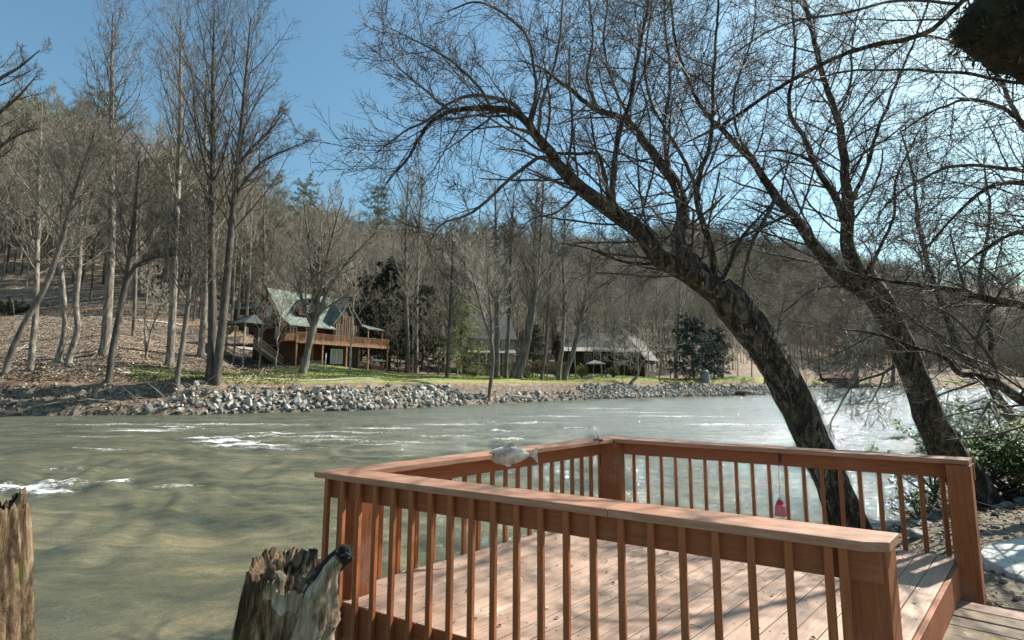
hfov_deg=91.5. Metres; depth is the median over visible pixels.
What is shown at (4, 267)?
bare tree
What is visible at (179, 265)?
bare tree
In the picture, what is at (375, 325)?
bare tree
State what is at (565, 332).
bare tree
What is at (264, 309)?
bare tree
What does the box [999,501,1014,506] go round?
shore stone
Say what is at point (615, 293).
bare tree
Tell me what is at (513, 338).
gabled house
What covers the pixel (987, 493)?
river bank tree
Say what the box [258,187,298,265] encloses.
bare tree
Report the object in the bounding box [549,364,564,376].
garden shrub
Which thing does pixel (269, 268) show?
bare tree
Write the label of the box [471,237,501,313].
bare tree
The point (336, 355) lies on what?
sliding door
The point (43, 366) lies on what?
slope leaf litter
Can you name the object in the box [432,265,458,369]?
bare tree
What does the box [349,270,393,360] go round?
hemlock tree
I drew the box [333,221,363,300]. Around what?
bare tree
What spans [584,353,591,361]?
window
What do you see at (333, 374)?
lawn grass
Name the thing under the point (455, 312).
bare tree
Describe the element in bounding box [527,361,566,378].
garden pergola
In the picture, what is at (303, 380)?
path
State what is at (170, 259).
pine tree
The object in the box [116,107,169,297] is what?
bare tree
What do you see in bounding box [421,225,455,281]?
bare tree
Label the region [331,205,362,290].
bare tree
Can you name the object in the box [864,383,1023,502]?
rhododendron bush
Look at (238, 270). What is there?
pine tree
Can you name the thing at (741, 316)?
leaning river tree
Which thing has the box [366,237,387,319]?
bare tree
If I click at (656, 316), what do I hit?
bare tree
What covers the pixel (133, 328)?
bare tree
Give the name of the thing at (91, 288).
bare tree
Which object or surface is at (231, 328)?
garden shrub
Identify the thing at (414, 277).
bare tree
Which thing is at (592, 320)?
pine tree
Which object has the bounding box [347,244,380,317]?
bare tree
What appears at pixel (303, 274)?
bare tree
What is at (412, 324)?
bare tree
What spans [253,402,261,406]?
riprap stone
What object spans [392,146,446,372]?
bare tree
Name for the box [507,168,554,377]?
bare tree
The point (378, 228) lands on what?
bare tree
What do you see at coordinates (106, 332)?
tulip tree
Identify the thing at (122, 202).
bare tree
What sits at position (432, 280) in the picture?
bare tree
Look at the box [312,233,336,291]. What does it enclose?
bare tree
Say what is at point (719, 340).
dark conifer
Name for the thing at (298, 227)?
bare tree
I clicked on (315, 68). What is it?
sky
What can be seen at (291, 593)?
broken stump
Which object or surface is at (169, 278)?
bare tree
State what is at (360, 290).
bare tree
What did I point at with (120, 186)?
tree
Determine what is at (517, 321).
bare tree
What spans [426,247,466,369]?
bare tree
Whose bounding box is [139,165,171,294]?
bare tree
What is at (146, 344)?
bare sapling
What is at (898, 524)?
shore rock
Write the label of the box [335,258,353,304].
bare tree
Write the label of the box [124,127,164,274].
bare tree
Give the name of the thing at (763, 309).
bare tree
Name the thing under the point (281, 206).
bare tree
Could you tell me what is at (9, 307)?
garden shrub
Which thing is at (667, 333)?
bare tree
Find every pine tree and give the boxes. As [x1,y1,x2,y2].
[28,195,76,272]
[40,192,106,283]
[53,84,122,290]
[90,205,125,266]
[127,152,200,302]
[128,165,182,267]
[140,144,201,289]
[155,212,196,274]
[184,185,228,293]
[198,161,229,240]
[216,215,266,301]
[216,238,248,303]
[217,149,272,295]
[230,254,259,301]
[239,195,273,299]
[240,169,296,260]
[248,221,268,300]
[280,171,325,289]
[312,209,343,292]
[332,219,364,275]
[357,182,398,304]
[478,251,514,307]
[499,290,521,329]
[515,298,528,334]
[521,271,547,311]
[578,279,609,332]
[627,318,643,343]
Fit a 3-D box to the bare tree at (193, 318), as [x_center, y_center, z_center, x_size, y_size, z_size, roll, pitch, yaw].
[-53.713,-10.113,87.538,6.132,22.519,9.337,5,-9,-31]
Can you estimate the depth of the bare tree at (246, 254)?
108.38 m
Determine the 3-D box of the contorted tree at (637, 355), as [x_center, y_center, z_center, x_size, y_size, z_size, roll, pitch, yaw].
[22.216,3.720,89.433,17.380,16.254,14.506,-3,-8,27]
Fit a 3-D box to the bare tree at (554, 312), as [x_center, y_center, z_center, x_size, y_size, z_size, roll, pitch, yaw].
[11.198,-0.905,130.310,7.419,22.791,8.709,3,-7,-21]
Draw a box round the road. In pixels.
[2,315,252,349]
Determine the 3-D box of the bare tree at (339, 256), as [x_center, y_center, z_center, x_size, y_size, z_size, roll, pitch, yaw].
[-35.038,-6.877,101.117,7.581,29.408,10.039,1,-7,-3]
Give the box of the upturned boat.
[735,389,753,393]
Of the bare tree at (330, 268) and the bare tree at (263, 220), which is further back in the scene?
the bare tree at (330, 268)
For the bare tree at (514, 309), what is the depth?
117.74 m
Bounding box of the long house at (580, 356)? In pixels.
[552,332,651,375]
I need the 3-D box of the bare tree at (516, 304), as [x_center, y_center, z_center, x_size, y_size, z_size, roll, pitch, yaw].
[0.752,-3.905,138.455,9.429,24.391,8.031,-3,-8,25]
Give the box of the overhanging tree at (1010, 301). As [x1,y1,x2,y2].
[767,0,1023,483]
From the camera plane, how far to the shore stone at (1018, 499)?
8.48 m
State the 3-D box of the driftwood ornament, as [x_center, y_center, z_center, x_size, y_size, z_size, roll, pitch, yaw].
[0.935,1.237,5.444,0.112,0.162,0.055,0,-7,0]
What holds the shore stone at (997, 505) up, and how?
on the ground at (742, 371)
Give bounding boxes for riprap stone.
[146,403,153,411]
[175,407,184,412]
[176,394,185,400]
[231,401,238,407]
[242,404,248,410]
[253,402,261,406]
[265,397,272,401]
[294,396,301,405]
[327,405,334,410]
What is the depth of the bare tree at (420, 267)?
109.85 m
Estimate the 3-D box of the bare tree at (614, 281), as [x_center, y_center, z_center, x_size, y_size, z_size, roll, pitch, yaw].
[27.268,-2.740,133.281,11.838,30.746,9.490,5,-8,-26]
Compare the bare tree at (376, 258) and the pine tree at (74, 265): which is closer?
the pine tree at (74, 265)
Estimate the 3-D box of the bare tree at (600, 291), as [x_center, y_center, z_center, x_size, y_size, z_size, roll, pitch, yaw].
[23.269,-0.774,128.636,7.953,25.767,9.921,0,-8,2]
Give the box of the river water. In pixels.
[0,388,1023,639]
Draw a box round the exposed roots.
[0,369,248,416]
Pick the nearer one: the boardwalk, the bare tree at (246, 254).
the boardwalk
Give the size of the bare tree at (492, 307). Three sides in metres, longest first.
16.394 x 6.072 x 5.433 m
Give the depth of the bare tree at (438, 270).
125.39 m
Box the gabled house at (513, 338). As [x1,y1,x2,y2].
[459,314,516,375]
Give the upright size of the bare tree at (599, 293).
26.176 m
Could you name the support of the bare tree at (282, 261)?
on the ground at (742, 371)
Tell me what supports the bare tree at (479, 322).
on the ground at (742, 371)
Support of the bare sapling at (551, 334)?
on the ground at (742, 371)
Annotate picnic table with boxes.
[369,360,386,371]
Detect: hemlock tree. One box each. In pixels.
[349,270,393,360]
[360,256,437,370]
[393,285,455,373]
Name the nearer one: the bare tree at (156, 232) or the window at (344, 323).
the window at (344, 323)
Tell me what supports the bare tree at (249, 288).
on the ground at (742, 371)
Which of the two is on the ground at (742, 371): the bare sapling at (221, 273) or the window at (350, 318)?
the bare sapling at (221, 273)
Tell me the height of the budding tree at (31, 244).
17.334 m
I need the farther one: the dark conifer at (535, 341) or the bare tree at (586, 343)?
the bare tree at (586, 343)
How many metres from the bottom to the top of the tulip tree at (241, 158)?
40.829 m
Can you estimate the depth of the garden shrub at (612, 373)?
92.15 m
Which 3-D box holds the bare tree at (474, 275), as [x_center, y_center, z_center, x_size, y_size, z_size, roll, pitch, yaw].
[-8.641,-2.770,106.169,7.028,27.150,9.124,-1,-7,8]
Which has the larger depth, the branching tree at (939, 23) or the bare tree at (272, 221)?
the bare tree at (272, 221)
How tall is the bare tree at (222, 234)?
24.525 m
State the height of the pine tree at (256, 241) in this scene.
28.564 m
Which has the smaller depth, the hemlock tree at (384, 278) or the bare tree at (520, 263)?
the hemlock tree at (384, 278)
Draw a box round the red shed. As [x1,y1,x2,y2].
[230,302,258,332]
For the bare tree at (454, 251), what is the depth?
138.26 m
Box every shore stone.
[913,519,931,525]
[918,513,937,518]
[991,504,1004,506]
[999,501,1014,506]
[1012,497,1023,501]
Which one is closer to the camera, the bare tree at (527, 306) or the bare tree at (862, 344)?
the bare tree at (527, 306)
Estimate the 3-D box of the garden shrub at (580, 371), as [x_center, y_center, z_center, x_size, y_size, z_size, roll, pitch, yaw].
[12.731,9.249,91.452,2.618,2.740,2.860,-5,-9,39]
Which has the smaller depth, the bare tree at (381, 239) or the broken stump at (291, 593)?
the broken stump at (291, 593)
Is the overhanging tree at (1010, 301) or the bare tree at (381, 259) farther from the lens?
the bare tree at (381, 259)
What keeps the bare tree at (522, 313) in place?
on the ground at (742, 371)
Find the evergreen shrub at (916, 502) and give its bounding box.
[887,479,941,519]
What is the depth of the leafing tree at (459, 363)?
82.60 m
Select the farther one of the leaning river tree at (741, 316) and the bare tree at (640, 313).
the bare tree at (640, 313)
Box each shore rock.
[886,526,895,531]
[893,522,913,528]
[907,528,922,538]
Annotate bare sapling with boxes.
[98,210,125,270]
[124,243,169,359]
[216,234,238,297]
[252,246,270,299]
[252,248,264,300]
[543,317,553,354]
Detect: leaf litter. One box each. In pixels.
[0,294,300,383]
[880,474,1023,609]
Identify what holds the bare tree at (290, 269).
on the ground at (742, 371)
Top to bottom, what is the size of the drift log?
0.604 m
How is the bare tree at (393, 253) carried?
on the ground at (742, 371)
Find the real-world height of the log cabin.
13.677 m
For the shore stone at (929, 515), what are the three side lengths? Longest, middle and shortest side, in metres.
0.271 x 0.250 x 0.135 m
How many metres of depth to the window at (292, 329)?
68.38 m
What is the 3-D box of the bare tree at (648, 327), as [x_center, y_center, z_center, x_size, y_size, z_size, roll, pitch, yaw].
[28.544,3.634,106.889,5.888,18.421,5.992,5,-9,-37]
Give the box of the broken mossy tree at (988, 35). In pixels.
[943,0,1023,101]
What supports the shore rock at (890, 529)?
on the ground at (742, 371)
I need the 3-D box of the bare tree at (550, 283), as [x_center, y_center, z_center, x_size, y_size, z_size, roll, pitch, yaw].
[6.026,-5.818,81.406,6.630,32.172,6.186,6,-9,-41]
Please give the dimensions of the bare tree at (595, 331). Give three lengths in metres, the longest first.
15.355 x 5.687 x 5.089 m
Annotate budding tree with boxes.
[12,203,51,288]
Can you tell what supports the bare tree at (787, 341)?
on the ground at (742, 371)
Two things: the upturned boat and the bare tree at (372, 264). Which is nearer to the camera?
the upturned boat
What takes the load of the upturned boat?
on the ground at (742, 371)
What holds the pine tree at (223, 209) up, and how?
on the ground at (742, 371)
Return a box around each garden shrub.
[0,297,30,314]
[226,321,238,334]
[468,366,480,375]
[523,371,532,378]
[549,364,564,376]
[574,364,588,377]
[603,365,619,376]
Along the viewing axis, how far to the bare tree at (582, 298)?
129.93 m
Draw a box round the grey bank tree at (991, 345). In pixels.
[752,92,1023,436]
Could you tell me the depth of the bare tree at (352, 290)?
95.73 m
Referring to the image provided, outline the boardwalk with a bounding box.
[942,600,1023,639]
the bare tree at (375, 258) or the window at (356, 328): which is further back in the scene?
the bare tree at (375, 258)
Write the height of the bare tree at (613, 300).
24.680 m
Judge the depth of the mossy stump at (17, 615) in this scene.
2.20 m
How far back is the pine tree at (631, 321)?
124.69 m
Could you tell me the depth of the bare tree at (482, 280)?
122.10 m
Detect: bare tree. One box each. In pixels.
[0,37,54,213]
[0,58,94,370]
[0,140,34,273]
[0,153,34,280]
[0,196,32,271]
[1,81,146,374]
[2,176,45,274]
[6,89,117,362]
[14,105,127,363]
[46,204,75,293]
[52,135,94,283]
[53,120,116,288]
[57,172,101,269]
[68,178,126,299]
[79,135,155,243]
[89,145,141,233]
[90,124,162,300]
[96,162,158,298]
[97,119,155,284]
[98,138,183,384]
[99,190,127,244]
[103,147,134,265]
[106,174,165,335]
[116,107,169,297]
[118,183,162,295]
[122,150,169,283]
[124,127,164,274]
[127,137,162,281]
[128,141,192,311]
[129,169,165,287]
[130,137,162,277]
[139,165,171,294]
[139,192,168,297]
[141,125,202,299]
[145,189,172,277]
[154,189,249,386]
[155,142,202,298]
[157,35,262,357]
[166,166,201,303]
[178,213,202,281]
[185,178,227,306]
[185,198,225,305]
[187,199,226,320]
[196,194,234,318]
[202,145,258,254]
[215,185,245,289]
[215,198,234,277]
[215,228,236,302]
[221,190,277,331]
[223,167,279,334]
[225,192,258,301]
[231,259,262,332]
[235,142,287,295]
[235,190,264,301]
[239,192,269,301]
[248,217,294,295]
[250,261,284,369]
[251,257,268,301]
[253,243,275,296]
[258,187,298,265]
[258,262,282,293]
[259,185,298,282]
[263,248,290,289]
[265,265,301,366]
[266,221,296,284]
[267,237,299,288]
[268,216,296,281]
[276,217,311,289]
[277,179,385,373]
[278,203,318,286]
[279,245,304,291]
[280,242,310,291]
[288,191,339,292]
[293,217,316,293]
[295,241,310,293]
[301,207,331,276]
[310,202,339,287]
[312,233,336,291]
[317,205,353,290]
[317,217,357,298]
[321,241,353,296]
[330,227,381,371]
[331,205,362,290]
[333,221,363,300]
[335,215,358,250]
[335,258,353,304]
[339,221,365,281]
[340,275,363,321]
[346,201,372,319]
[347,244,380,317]
[347,272,366,320]
[350,251,378,329]
[363,214,392,293]
[364,233,382,310]
[365,233,397,331]
[365,287,391,369]
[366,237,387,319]
[367,234,379,292]
[368,242,397,295]
[370,226,403,272]
[371,230,419,318]
[375,227,413,332]
[381,287,402,372]
[385,159,425,372]
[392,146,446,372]
[397,230,431,283]
[399,271,435,372]
[400,245,434,306]
[402,254,429,316]
[411,203,477,377]
[414,293,445,373]
[420,247,443,340]
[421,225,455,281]
[421,244,446,339]
[422,287,453,374]
[423,253,448,357]
[424,214,461,332]
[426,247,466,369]
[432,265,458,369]
[433,286,452,373]
[435,258,468,374]
[440,230,468,300]
[443,225,515,401]
[446,272,463,357]
[452,260,480,357]
[453,287,483,375]
[462,254,488,308]
[468,285,494,368]
[469,255,501,313]
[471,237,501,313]
[472,248,501,314]
[476,170,515,377]
[478,289,510,375]
[482,292,511,326]
[487,181,528,377]
[501,281,522,349]
[505,260,537,357]
[505,279,524,332]
[506,263,526,347]
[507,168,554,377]
[507,231,530,298]
[515,159,562,379]
[515,297,527,333]
[519,271,543,370]
[525,276,546,355]
[532,317,551,376]
[535,283,552,355]
[538,189,573,379]
[538,281,561,347]
[540,253,555,350]
[542,280,561,357]
[543,249,561,353]
[543,252,578,297]
[544,200,582,379]
[550,301,571,340]
[556,297,574,376]
[557,260,580,330]
[557,295,582,376]
[559,274,586,340]
[562,229,605,379]
[573,276,601,329]
[574,272,597,332]
[579,264,612,330]
[582,318,598,370]
[584,315,601,373]
[588,303,616,376]
[589,324,650,374]
[591,268,621,331]
[593,268,612,331]
[593,271,617,331]
[596,285,626,329]
[597,256,631,330]
[601,269,635,325]
[605,268,642,374]
[605,282,627,324]
[606,299,631,365]
[611,289,640,330]
[620,287,641,336]
[626,294,654,341]
[628,298,650,375]
[632,294,661,376]
[643,279,671,374]
[645,272,671,368]
[651,304,676,376]
[654,310,680,377]
[658,215,696,377]
[708,309,730,373]
[728,334,741,375]
[751,291,763,376]
[753,289,772,384]
[762,266,802,384]
[780,331,792,358]
[790,344,804,371]
[802,361,812,384]
[841,303,875,388]
[877,287,910,387]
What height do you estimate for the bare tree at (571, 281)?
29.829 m
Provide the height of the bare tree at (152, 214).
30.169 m
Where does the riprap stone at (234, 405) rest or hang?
on the ground at (742, 371)
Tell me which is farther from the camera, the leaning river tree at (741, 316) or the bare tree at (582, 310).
the bare tree at (582, 310)
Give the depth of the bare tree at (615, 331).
104.47 m
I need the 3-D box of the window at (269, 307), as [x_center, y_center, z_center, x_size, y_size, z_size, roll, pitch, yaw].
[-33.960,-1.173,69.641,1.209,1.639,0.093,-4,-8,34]
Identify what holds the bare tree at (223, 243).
on the ground at (742, 371)
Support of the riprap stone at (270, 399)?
on the ground at (742, 371)
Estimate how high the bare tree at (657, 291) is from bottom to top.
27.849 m
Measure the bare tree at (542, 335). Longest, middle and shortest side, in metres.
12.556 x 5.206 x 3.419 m
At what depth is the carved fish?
4.42 m
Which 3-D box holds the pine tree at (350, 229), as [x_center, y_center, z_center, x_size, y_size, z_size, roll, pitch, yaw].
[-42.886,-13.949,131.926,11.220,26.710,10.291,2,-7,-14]
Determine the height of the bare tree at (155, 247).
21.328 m
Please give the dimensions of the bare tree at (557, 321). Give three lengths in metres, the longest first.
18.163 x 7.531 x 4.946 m
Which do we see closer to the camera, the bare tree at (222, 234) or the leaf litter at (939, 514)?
the leaf litter at (939, 514)
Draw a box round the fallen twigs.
[850,470,1023,610]
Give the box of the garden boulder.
[586,374,594,378]
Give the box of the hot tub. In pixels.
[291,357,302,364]
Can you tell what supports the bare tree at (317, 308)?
on the ground at (742, 371)
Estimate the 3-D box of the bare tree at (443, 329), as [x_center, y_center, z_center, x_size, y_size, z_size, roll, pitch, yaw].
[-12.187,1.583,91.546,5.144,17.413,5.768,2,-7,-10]
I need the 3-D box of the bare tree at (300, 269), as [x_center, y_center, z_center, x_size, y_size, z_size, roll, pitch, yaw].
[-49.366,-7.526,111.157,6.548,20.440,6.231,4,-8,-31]
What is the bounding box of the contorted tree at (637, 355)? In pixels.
[600,299,683,384]
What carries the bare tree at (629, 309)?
on the ground at (742, 371)
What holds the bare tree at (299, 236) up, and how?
on the ground at (742, 371)
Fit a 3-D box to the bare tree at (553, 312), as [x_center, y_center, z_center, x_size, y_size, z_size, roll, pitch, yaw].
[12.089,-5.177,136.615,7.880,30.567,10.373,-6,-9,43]
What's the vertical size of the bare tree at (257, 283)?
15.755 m
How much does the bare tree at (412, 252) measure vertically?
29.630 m
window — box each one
[266,305,271,315]
[275,326,278,338]
[290,326,296,338]
[335,324,341,341]
[342,316,347,341]
[348,317,353,342]
[354,326,358,342]
[480,354,486,362]
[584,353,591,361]
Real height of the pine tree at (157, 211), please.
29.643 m
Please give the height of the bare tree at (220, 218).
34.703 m
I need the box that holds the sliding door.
[330,349,342,363]
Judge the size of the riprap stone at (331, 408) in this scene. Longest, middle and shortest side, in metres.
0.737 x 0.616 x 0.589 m
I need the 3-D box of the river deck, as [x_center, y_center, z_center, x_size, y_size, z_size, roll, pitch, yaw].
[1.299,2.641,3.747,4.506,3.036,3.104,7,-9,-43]
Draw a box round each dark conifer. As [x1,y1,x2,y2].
[508,324,552,376]
[658,312,729,383]
[692,326,734,378]
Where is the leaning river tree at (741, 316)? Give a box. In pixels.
[279,0,872,529]
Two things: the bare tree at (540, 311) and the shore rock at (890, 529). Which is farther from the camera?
the bare tree at (540, 311)
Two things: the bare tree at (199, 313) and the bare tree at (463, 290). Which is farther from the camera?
the bare tree at (463, 290)
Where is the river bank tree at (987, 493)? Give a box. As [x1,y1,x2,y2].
[594,0,1023,511]
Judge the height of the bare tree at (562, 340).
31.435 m
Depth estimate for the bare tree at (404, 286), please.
85.19 m
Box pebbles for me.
[892,477,1023,609]
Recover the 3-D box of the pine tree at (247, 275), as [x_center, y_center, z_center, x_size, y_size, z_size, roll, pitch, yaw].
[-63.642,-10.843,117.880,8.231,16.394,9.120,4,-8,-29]
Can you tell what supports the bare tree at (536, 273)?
on the ground at (742, 371)
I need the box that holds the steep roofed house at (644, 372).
[630,337,657,376]
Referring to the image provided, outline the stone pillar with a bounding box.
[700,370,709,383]
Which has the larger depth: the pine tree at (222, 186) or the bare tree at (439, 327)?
the pine tree at (222, 186)
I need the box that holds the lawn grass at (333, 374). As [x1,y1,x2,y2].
[130,362,720,381]
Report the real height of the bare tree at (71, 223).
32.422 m
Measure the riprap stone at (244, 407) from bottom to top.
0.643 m
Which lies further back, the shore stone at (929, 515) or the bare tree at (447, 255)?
the bare tree at (447, 255)
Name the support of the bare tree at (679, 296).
on the ground at (742, 371)
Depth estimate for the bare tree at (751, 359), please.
127.26 m
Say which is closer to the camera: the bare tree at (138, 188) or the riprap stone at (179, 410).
the riprap stone at (179, 410)
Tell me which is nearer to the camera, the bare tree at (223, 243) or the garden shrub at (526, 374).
the garden shrub at (526, 374)
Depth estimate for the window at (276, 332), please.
68.03 m
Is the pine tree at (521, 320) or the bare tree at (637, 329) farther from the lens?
the pine tree at (521, 320)
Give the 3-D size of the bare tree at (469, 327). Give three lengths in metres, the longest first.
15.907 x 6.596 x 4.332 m
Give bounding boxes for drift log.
[511,394,532,398]
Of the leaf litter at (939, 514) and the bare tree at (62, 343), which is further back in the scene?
the bare tree at (62, 343)
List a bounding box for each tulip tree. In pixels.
[58,0,185,355]
[102,0,235,366]
[148,0,261,381]
[168,0,319,385]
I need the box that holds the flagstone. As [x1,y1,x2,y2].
[981,535,1023,581]
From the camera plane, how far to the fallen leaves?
3.67 m
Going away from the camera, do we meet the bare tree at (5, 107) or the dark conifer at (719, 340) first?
the bare tree at (5, 107)
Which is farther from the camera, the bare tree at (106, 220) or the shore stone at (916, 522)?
the bare tree at (106, 220)
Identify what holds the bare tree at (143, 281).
on the ground at (742, 371)
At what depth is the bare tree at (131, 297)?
91.94 m
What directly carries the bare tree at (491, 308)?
on the ground at (742, 371)
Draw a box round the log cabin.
[224,288,388,371]
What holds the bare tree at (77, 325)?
on the ground at (742, 371)
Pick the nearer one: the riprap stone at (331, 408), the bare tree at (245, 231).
the riprap stone at (331, 408)
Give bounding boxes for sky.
[0,0,1023,285]
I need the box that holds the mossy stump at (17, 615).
[0,487,35,639]
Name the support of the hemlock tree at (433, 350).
on the ground at (742, 371)
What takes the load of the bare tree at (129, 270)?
on the ground at (742, 371)
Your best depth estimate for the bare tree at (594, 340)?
108.66 m
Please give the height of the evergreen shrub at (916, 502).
0.814 m
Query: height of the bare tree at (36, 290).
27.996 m
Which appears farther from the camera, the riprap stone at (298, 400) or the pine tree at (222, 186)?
the pine tree at (222, 186)
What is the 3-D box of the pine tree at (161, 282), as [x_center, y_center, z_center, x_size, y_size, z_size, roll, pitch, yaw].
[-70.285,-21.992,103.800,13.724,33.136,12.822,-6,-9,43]
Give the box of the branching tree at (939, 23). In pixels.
[643,0,1023,208]
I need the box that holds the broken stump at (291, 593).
[231,544,353,639]
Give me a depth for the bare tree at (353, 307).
64.70 m
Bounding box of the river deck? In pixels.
[314,436,985,639]
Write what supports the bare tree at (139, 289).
on the ground at (742, 371)
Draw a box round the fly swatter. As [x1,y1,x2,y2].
[774,453,786,516]
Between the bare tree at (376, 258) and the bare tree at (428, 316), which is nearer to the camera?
the bare tree at (428, 316)
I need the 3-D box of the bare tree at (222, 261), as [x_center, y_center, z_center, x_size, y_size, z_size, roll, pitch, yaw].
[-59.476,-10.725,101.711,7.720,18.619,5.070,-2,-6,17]
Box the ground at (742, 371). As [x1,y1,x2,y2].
[0,199,1023,612]
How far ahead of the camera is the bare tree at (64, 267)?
106.01 m
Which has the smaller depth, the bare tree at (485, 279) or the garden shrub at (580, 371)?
the garden shrub at (580, 371)
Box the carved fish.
[489,441,537,466]
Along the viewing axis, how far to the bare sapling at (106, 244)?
94.58 m
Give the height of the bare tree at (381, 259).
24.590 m
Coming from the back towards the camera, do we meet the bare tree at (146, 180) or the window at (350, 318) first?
the bare tree at (146, 180)
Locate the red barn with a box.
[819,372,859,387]
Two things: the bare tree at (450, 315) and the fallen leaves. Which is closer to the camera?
the fallen leaves
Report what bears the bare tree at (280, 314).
on the ground at (742, 371)
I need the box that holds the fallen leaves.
[423,537,916,639]
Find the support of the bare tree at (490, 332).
on the ground at (742, 371)
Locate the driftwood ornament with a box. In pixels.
[593,426,602,440]
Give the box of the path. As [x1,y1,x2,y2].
[124,371,434,380]
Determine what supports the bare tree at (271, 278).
on the ground at (742, 371)
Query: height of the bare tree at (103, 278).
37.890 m
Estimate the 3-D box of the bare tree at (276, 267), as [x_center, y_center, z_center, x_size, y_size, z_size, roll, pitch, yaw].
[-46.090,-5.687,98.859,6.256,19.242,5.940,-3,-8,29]
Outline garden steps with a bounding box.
[308,353,326,370]
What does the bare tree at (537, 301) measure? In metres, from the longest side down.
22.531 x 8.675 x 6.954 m
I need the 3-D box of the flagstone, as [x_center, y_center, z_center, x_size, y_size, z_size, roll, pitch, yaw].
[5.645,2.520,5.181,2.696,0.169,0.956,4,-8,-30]
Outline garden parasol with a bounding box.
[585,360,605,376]
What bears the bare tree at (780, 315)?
on the ground at (742, 371)
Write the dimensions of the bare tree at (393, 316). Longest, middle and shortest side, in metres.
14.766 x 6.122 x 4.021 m
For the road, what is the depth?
77.15 m
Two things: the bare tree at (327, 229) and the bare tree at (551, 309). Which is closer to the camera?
the bare tree at (327, 229)
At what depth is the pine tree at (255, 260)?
127.82 m
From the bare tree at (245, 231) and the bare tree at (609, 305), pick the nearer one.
the bare tree at (245, 231)
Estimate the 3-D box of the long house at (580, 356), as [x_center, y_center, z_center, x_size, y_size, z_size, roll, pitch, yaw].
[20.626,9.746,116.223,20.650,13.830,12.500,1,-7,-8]
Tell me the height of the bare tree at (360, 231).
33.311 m
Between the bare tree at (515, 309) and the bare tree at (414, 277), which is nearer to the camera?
the bare tree at (414, 277)
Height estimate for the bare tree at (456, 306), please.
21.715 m
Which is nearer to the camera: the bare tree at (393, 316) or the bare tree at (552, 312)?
the bare tree at (393, 316)
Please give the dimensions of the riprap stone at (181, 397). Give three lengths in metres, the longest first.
0.883 x 0.691 x 0.469 m
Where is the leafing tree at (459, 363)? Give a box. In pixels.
[431,290,490,375]
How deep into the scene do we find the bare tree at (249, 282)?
93.31 m

